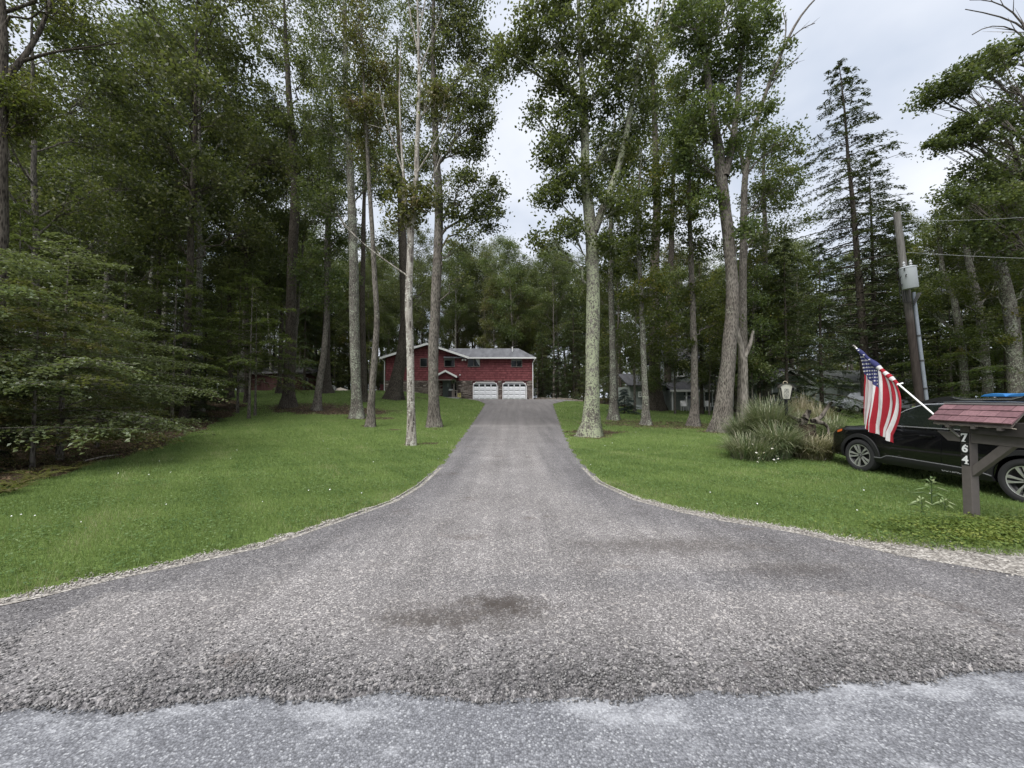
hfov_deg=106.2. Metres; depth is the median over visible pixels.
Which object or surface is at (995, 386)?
understory tree
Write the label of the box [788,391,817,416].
tall grass
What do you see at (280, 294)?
forest tree
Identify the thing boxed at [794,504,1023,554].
clover
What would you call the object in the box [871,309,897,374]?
forest tree
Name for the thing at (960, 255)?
overhead wire
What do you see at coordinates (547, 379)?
understory tree
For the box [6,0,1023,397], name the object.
sky
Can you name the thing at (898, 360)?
hemlock tree
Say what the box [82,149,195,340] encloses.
forest tree
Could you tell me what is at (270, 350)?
forest tree
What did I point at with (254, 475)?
lawn clover
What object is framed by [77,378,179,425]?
understory shrub
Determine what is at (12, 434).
understory shrub
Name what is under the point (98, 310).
understory tree
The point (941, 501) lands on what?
leafy weed
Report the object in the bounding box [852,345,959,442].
flag on pole
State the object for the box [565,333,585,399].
understory tree
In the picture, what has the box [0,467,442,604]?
gravel verge
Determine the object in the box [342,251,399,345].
forest tree
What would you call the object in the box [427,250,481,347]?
forest tree
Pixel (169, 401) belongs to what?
beech tree
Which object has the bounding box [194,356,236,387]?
understory tree
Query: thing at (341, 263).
forest tree
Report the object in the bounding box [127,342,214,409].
understory tree
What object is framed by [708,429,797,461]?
tall grass
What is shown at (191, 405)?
understory shrub
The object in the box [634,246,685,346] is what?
forest tree
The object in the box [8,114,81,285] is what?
forest tree
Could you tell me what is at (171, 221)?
forest tree
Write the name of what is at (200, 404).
hemlock tree
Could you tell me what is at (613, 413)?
slender tree
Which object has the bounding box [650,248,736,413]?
hemlock tree
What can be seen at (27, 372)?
understory shrub
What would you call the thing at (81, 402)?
understory shrub
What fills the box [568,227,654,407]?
understory tree
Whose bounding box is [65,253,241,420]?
understory tree
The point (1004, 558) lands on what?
gravel verge
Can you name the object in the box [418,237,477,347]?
forest tree
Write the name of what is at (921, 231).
forest tree
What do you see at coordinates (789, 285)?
forest tree
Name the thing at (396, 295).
forest tree
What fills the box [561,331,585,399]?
understory tree
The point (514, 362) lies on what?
window
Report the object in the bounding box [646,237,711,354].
forest tree
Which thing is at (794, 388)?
window
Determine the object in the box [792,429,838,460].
tall grass
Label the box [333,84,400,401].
slim dark tree
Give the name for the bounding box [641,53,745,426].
split bark tree
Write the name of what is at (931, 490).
milkweed plant
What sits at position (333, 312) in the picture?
forest tree
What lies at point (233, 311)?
forest tree
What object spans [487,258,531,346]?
forest tree
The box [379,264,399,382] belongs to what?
forest tree
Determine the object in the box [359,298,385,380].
understory tree
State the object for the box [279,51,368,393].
slim dark tree
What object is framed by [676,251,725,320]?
forest tree
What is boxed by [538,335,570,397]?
hemlock tree
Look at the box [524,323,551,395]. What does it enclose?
understory tree
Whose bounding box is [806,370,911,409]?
grey garage
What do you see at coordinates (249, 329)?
understory tree
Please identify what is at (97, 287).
forest tree
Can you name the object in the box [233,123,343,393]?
forest tree
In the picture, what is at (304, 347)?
understory tree
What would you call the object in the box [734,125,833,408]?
leafy tree
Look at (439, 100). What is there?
dying tree
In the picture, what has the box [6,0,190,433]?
forest tree
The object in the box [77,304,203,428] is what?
beech tree
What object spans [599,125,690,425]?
slender tree
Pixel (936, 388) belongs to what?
understory tree
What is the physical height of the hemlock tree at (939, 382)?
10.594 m
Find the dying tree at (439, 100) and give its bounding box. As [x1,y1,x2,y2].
[338,0,459,445]
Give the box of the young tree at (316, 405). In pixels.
[277,135,365,410]
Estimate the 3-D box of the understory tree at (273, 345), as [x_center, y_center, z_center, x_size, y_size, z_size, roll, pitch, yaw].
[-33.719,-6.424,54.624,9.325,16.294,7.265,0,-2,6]
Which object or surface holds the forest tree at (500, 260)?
on the ground at (387, 417)
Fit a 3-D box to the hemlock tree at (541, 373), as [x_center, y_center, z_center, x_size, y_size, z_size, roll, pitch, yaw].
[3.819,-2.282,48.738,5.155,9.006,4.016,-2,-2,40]
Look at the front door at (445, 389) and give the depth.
44.15 m
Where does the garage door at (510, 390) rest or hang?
in the red house at (491, 373)
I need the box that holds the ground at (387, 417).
[0,391,1023,597]
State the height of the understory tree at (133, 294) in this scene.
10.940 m
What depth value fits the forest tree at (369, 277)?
52.46 m
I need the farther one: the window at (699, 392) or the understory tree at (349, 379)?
the understory tree at (349, 379)
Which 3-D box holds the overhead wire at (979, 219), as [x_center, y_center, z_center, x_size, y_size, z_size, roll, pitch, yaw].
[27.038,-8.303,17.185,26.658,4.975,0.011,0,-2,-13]
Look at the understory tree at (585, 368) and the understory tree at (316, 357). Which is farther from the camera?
the understory tree at (585, 368)
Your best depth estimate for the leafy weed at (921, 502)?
5.49 m
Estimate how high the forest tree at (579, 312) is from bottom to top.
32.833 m
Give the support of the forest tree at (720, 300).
on the ground at (387, 417)
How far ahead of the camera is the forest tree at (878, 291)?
54.64 m
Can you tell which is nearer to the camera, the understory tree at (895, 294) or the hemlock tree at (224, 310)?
the understory tree at (895, 294)
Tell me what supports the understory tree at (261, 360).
on the ground at (387, 417)
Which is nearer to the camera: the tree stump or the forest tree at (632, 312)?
the tree stump
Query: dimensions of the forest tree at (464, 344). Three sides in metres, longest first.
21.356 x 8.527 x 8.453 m
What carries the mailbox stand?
on the ground at (387, 417)
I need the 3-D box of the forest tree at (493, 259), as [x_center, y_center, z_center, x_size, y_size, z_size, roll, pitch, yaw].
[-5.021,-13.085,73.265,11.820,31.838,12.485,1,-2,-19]
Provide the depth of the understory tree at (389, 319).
56.53 m
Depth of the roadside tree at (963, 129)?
17.00 m
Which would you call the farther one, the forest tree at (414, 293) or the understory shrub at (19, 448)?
the forest tree at (414, 293)
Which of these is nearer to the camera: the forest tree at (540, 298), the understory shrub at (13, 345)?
the understory shrub at (13, 345)
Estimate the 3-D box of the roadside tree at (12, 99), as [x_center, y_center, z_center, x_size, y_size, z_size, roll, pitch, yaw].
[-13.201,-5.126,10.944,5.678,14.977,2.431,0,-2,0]
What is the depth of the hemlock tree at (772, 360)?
26.88 m
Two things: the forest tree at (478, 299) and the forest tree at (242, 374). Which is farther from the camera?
the forest tree at (478, 299)
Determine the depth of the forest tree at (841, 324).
67.67 m
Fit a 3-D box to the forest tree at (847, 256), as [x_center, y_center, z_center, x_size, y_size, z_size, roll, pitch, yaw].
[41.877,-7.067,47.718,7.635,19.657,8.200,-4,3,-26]
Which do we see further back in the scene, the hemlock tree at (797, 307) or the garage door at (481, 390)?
the garage door at (481, 390)
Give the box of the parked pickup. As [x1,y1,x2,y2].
[824,392,909,412]
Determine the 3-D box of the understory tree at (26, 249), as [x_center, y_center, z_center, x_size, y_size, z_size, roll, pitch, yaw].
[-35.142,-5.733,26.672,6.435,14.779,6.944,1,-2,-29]
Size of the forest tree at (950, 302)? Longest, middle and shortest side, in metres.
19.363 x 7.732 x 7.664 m
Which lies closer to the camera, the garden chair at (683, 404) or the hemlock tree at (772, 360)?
the hemlock tree at (772, 360)
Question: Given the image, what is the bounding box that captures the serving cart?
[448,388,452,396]
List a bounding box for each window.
[420,358,427,366]
[444,358,454,366]
[468,359,479,366]
[511,359,521,366]
[699,392,704,406]
[792,386,803,397]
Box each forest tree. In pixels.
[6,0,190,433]
[8,51,93,291]
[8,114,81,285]
[9,4,192,420]
[10,147,94,339]
[11,104,147,401]
[11,124,137,374]
[43,186,137,319]
[67,0,233,394]
[67,0,313,422]
[67,2,239,402]
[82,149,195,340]
[99,0,286,411]
[124,210,194,350]
[143,240,214,331]
[169,66,323,402]
[173,107,286,397]
[192,228,249,389]
[204,124,287,391]
[208,254,258,354]
[232,256,279,361]
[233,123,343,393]
[236,209,287,369]
[241,104,375,346]
[257,210,318,333]
[272,247,322,368]
[273,225,333,350]
[283,289,330,360]
[309,238,344,359]
[311,255,343,343]
[315,227,385,334]
[330,257,348,388]
[332,290,373,355]
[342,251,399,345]
[343,258,399,342]
[369,253,399,382]
[370,210,450,329]
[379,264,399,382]
[383,274,399,353]
[384,252,398,351]
[395,253,443,345]
[413,256,448,344]
[413,303,428,345]
[417,277,448,346]
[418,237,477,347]
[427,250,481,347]
[431,241,479,347]
[439,279,470,348]
[440,288,464,349]
[446,294,482,347]
[451,247,491,347]
[454,258,496,347]
[457,237,515,341]
[457,246,510,347]
[473,275,518,347]
[475,232,534,347]
[484,242,520,338]
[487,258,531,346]
[492,270,537,351]
[505,257,541,350]
[521,266,563,397]
[525,246,585,397]
[526,235,584,397]
[529,291,552,397]
[530,294,565,395]
[539,253,584,392]
[542,249,586,389]
[561,265,585,397]
[567,274,608,357]
[574,279,608,355]
[579,287,617,402]
[599,248,634,383]
[616,274,648,354]
[617,7,708,410]
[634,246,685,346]
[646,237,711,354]
[648,80,714,389]
[659,247,706,336]
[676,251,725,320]
[695,262,722,328]
[707,273,749,344]
[711,263,725,338]
[713,262,774,346]
[748,275,793,363]
[768,235,826,367]
[768,238,813,366]
[770,237,836,369]
[791,299,836,370]
[812,247,881,369]
[821,275,869,369]
[826,292,884,369]
[851,240,919,371]
[855,211,951,405]
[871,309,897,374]
[894,205,1019,397]
[912,187,1023,397]
[922,268,970,358]
[929,252,999,354]
[935,157,1023,392]
[935,189,1023,392]
[939,248,1023,391]
[948,196,1022,330]
[957,143,1023,317]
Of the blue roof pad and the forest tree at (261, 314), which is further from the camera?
the forest tree at (261, 314)
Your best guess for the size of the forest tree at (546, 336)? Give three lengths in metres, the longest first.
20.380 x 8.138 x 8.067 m
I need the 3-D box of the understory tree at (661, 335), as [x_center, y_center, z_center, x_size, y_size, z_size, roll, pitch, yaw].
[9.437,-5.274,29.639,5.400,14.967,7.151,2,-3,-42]
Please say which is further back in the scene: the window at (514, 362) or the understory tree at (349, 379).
the understory tree at (349, 379)
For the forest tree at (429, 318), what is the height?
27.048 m
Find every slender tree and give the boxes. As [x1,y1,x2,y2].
[329,0,416,426]
[570,114,652,420]
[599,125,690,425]
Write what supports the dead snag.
on the ground at (387, 417)
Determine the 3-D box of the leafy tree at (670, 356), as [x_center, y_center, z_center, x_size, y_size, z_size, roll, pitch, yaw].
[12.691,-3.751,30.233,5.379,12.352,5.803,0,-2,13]
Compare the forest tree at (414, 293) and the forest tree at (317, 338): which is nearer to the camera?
the forest tree at (317, 338)
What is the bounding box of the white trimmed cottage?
[749,368,818,408]
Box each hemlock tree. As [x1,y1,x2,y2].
[8,205,45,393]
[55,138,230,415]
[58,236,176,413]
[156,327,231,421]
[165,276,244,411]
[191,264,239,390]
[533,332,560,398]
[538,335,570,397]
[540,292,600,400]
[599,272,647,405]
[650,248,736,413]
[686,240,779,412]
[715,231,805,406]
[734,238,863,420]
[772,233,872,417]
[783,58,976,413]
[794,152,951,378]
[839,215,952,410]
[849,199,968,410]
[884,271,1003,405]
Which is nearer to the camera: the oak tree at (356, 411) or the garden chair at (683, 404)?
the oak tree at (356, 411)
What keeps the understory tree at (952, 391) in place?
on the ground at (387, 417)
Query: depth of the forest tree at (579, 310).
81.83 m
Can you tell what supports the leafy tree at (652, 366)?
on the ground at (387, 417)
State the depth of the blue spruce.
25.43 m
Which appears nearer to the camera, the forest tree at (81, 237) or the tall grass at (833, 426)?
the tall grass at (833, 426)
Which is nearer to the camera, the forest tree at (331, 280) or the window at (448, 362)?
the window at (448, 362)
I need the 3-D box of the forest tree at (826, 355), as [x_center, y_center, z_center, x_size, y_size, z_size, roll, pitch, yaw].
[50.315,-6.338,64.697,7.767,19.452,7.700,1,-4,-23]
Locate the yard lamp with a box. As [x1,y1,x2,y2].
[777,381,793,429]
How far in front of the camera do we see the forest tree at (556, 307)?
61.54 m
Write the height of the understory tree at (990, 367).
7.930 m
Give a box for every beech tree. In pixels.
[0,231,228,459]
[0,258,170,456]
[0,277,184,466]
[2,321,211,446]
[8,202,161,443]
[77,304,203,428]
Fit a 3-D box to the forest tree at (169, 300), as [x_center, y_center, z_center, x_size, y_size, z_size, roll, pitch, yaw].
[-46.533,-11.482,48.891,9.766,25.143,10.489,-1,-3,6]
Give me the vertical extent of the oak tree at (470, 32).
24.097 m
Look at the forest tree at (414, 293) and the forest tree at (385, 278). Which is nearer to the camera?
the forest tree at (385, 278)
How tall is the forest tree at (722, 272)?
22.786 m
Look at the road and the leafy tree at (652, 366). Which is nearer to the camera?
the road
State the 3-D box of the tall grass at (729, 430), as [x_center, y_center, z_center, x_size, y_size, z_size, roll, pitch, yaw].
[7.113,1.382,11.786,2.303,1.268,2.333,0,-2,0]
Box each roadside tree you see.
[0,0,122,457]
[898,0,1023,270]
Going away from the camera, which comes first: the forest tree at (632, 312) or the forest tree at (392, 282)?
the forest tree at (632, 312)
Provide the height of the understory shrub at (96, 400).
2.587 m
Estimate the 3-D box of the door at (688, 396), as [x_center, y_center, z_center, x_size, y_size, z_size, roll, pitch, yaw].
[15.955,1.717,34.927,0.680,1.371,0.070,0,-2,0]
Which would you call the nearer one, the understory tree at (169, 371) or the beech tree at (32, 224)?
the beech tree at (32, 224)
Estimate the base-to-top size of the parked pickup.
1.718 m
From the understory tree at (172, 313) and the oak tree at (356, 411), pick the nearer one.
the oak tree at (356, 411)
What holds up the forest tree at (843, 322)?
on the ground at (387, 417)
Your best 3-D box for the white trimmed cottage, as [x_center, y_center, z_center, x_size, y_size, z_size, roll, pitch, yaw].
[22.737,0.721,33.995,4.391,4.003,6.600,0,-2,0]
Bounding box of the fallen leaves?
[0,395,717,479]
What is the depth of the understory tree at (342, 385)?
58.24 m
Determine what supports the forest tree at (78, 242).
on the ground at (387, 417)
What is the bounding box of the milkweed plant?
[912,476,949,505]
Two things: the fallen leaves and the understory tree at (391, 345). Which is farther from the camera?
the understory tree at (391, 345)
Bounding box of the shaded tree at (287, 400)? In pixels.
[219,0,358,408]
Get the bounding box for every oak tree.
[279,0,411,418]
[389,0,514,427]
[485,0,675,437]
[646,0,790,432]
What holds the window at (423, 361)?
in the red house at (491, 373)
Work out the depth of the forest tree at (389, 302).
78.31 m
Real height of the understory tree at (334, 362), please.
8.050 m
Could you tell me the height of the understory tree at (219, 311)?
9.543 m
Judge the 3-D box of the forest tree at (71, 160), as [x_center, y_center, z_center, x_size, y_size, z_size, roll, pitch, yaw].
[-22.363,-9.057,21.475,6.838,22.251,8.359,0,-2,11]
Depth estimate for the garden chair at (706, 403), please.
33.83 m
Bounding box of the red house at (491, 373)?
[379,343,535,398]
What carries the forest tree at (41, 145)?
on the ground at (387, 417)
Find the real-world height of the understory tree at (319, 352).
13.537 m
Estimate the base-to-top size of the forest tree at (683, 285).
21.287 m
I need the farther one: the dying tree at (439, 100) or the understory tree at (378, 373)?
the understory tree at (378, 373)
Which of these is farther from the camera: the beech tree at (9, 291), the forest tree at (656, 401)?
the forest tree at (656, 401)
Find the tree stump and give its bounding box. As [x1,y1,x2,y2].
[788,402,832,440]
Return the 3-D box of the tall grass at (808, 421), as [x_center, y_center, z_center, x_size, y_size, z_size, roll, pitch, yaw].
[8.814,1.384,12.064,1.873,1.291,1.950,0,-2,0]
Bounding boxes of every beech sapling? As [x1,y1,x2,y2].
[183,268,316,418]
[192,268,290,412]
[204,294,307,415]
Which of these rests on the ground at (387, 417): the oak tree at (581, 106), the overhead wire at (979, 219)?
the oak tree at (581, 106)
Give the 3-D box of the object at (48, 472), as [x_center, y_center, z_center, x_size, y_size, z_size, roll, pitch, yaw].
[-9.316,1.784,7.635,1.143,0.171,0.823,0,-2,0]
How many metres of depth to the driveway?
3.08 m
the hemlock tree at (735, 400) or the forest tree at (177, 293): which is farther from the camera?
the forest tree at (177, 293)
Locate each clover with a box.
[0,447,1023,590]
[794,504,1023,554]
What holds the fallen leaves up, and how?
on the ground at (387, 417)
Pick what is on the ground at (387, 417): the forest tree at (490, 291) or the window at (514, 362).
the forest tree at (490, 291)
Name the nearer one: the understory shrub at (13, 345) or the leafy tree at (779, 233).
the understory shrub at (13, 345)
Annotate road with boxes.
[0,668,1023,767]
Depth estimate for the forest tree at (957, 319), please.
23.15 m
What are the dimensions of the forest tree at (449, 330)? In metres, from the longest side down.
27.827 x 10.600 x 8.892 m
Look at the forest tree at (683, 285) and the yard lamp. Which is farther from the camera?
the forest tree at (683, 285)
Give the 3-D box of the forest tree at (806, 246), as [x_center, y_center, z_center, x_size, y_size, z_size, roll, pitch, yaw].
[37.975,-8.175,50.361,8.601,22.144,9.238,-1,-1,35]
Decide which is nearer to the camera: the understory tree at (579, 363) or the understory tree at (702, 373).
the understory tree at (702, 373)
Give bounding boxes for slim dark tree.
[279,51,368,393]
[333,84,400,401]
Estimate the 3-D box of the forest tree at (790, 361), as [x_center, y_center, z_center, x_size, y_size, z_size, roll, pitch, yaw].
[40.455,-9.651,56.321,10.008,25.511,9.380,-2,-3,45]
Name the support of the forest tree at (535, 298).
on the ground at (387, 417)
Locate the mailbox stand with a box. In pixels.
[928,403,1023,516]
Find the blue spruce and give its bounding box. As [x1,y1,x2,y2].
[607,389,640,414]
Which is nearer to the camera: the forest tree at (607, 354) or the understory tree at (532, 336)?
the understory tree at (532, 336)
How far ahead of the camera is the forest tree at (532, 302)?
81.61 m
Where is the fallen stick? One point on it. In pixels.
(100, 457)
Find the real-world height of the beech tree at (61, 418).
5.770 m
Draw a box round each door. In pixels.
[442,380,451,396]
[473,383,496,398]
[503,383,525,398]
[684,395,690,409]
[843,387,860,409]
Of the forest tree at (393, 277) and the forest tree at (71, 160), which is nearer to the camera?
the forest tree at (71, 160)
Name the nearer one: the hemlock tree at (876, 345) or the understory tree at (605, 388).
the hemlock tree at (876, 345)
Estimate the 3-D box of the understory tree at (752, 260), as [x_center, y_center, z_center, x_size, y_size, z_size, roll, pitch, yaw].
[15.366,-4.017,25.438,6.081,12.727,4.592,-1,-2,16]
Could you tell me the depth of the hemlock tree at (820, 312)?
27.78 m
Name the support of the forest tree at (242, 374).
on the ground at (387, 417)
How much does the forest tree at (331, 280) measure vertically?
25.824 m
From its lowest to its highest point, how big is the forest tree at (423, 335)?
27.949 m
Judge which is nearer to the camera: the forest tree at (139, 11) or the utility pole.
the utility pole
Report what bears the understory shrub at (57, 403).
on the ground at (387, 417)
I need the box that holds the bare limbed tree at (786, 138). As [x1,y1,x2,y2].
[724,0,819,421]
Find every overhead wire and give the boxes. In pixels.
[908,252,1007,257]
[944,217,1023,220]
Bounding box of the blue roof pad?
[981,393,1023,396]
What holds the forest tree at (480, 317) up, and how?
on the ground at (387, 417)
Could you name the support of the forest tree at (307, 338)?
on the ground at (387, 417)
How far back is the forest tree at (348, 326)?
67.58 m
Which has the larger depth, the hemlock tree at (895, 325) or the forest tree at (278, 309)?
the forest tree at (278, 309)
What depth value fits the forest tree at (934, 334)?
58.82 m
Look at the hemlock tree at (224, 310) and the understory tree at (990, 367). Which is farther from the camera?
the hemlock tree at (224, 310)
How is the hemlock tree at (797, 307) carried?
on the ground at (387, 417)
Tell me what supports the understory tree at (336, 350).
on the ground at (387, 417)
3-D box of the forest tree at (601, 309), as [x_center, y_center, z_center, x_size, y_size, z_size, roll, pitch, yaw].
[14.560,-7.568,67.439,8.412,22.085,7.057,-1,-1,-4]
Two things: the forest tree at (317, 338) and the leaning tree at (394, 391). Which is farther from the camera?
the forest tree at (317, 338)
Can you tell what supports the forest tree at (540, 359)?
on the ground at (387, 417)
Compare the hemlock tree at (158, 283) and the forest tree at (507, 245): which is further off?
the forest tree at (507, 245)
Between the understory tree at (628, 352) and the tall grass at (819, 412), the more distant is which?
the understory tree at (628, 352)
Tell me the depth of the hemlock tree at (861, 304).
30.03 m
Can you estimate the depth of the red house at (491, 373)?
44.21 m
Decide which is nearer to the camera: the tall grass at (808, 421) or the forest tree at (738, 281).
the tall grass at (808, 421)
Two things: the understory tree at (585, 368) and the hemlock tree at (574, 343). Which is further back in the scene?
the understory tree at (585, 368)
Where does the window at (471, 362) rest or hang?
in the red house at (491, 373)
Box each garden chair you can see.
[680,401,688,410]
[705,401,713,409]
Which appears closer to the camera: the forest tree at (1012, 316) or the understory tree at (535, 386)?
the forest tree at (1012, 316)
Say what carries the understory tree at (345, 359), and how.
on the ground at (387, 417)
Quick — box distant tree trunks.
[53,315,1023,399]
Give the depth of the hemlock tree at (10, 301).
19.87 m
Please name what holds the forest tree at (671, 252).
on the ground at (387, 417)
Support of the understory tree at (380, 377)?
on the ground at (387, 417)
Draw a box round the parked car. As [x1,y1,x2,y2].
[832,396,1023,502]
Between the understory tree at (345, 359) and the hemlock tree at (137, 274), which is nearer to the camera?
the hemlock tree at (137, 274)
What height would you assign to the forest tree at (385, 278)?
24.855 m
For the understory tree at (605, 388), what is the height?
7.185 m
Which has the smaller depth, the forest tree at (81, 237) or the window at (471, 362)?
the forest tree at (81, 237)
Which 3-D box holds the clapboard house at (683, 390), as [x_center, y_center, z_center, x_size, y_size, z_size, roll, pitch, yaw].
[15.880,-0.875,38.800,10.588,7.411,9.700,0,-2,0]
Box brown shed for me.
[251,367,333,390]
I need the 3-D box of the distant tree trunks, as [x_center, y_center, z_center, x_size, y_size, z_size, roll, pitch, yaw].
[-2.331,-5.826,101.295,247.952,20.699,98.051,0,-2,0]
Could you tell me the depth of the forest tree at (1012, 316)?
19.07 m
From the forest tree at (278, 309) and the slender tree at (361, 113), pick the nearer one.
the slender tree at (361, 113)
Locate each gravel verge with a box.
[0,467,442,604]
[581,467,1023,575]
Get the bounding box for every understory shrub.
[0,322,32,472]
[0,387,82,467]
[8,302,50,436]
[8,335,42,446]
[12,401,70,432]
[17,392,90,426]
[29,373,124,425]
[65,376,145,422]
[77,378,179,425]
[158,382,219,416]
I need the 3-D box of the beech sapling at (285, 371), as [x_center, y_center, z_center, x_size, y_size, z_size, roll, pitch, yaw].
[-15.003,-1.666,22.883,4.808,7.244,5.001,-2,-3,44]
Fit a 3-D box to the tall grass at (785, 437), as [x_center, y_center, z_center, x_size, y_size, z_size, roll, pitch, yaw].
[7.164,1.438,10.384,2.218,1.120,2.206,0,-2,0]
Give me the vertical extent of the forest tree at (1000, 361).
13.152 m
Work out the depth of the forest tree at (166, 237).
27.08 m
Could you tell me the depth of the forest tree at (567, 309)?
81.54 m
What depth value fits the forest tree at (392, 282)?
87.50 m
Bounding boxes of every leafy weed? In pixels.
[908,495,931,512]
[932,497,955,510]
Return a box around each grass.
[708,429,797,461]
[716,411,764,442]
[727,391,817,437]
[744,420,824,459]
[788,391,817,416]
[790,408,823,435]
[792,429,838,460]
[797,401,840,436]
[808,408,854,444]
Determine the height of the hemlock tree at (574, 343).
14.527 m
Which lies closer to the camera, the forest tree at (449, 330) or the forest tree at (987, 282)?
the forest tree at (987, 282)
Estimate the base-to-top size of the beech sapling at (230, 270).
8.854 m
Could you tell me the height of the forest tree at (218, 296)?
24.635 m
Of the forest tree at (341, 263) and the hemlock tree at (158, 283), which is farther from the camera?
the forest tree at (341, 263)
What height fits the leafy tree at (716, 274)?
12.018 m
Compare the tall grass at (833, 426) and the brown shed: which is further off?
the brown shed
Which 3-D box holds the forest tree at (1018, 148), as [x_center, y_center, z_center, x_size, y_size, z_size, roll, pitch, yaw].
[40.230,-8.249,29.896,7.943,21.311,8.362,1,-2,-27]
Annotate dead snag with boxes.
[737,329,753,422]
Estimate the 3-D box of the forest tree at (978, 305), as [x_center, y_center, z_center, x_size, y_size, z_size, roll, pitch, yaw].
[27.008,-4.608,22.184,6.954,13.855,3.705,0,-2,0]
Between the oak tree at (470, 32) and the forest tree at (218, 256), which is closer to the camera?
the oak tree at (470, 32)
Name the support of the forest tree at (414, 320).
on the ground at (387, 417)
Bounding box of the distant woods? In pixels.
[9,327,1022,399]
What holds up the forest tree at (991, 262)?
on the ground at (387, 417)
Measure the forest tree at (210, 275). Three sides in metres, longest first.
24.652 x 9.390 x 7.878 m
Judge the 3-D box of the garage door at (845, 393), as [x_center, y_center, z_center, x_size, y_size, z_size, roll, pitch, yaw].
[32.256,1.355,35.928,2.601,2.100,0.046,0,-2,0]
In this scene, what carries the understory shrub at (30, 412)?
on the ground at (387, 417)
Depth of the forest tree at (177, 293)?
52.01 m
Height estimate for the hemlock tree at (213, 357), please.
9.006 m
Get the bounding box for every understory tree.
[8,213,71,347]
[47,212,197,419]
[61,270,136,350]
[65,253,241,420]
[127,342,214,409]
[130,257,214,365]
[162,281,241,384]
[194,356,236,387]
[233,297,263,368]
[233,311,268,376]
[251,290,284,383]
[270,285,336,390]
[296,299,339,366]
[303,311,331,366]
[316,336,350,384]
[330,270,382,366]
[330,309,347,388]
[330,310,379,389]
[335,361,376,388]
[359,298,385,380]
[367,351,394,388]
[367,356,385,389]
[378,309,399,369]
[387,331,398,351]
[519,331,537,379]
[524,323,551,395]
[533,374,540,396]
[538,353,558,397]
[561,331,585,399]
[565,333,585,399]
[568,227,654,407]
[575,376,608,400]
[577,344,605,387]
[599,363,609,403]
[600,219,683,411]
[678,286,725,414]
[696,226,792,378]
[737,292,778,409]
[880,223,1018,393]
[882,273,1005,399]
[908,369,975,399]
[913,338,1023,397]
[935,272,1023,397]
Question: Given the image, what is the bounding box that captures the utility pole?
[893,211,928,402]
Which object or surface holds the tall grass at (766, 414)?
on the ground at (387, 417)
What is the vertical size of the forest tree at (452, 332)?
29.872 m
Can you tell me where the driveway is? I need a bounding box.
[0,399,1023,711]
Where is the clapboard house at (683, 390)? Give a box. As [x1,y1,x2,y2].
[618,340,750,410]
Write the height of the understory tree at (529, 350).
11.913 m
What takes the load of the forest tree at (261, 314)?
on the ground at (387, 417)
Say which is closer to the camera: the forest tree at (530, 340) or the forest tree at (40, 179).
the forest tree at (40, 179)
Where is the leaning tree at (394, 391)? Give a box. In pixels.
[355,0,448,400]
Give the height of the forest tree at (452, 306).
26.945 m
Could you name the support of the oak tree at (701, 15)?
on the ground at (387, 417)
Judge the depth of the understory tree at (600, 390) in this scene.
55.77 m
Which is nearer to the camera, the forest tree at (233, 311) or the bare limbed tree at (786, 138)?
the bare limbed tree at (786, 138)
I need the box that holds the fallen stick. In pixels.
[83,454,119,460]
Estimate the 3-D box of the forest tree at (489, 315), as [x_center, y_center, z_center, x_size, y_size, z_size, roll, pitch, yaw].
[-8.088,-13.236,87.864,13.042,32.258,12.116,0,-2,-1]
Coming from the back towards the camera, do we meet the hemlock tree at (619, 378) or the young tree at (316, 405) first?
the hemlock tree at (619, 378)
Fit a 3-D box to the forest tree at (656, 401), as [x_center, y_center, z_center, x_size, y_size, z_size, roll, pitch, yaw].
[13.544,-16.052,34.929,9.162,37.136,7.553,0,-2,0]
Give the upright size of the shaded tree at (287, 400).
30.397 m
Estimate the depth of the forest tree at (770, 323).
52.96 m
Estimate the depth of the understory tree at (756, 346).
29.78 m
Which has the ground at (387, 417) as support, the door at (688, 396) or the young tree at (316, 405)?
the young tree at (316, 405)
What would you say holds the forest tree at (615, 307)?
on the ground at (387, 417)
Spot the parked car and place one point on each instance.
(920, 441)
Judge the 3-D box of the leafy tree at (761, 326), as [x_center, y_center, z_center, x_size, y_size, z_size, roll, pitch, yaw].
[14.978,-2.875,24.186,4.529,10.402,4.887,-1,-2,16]
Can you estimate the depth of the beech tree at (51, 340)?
9.06 m
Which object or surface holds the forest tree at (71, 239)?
on the ground at (387, 417)
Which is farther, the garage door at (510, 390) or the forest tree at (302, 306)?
the forest tree at (302, 306)
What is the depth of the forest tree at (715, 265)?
65.19 m
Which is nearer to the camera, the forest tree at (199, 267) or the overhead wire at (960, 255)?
the overhead wire at (960, 255)
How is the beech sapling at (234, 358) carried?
on the ground at (387, 417)
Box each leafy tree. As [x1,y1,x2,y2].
[619,311,666,391]
[639,263,712,413]
[696,267,737,403]
[712,261,795,408]
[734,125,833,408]

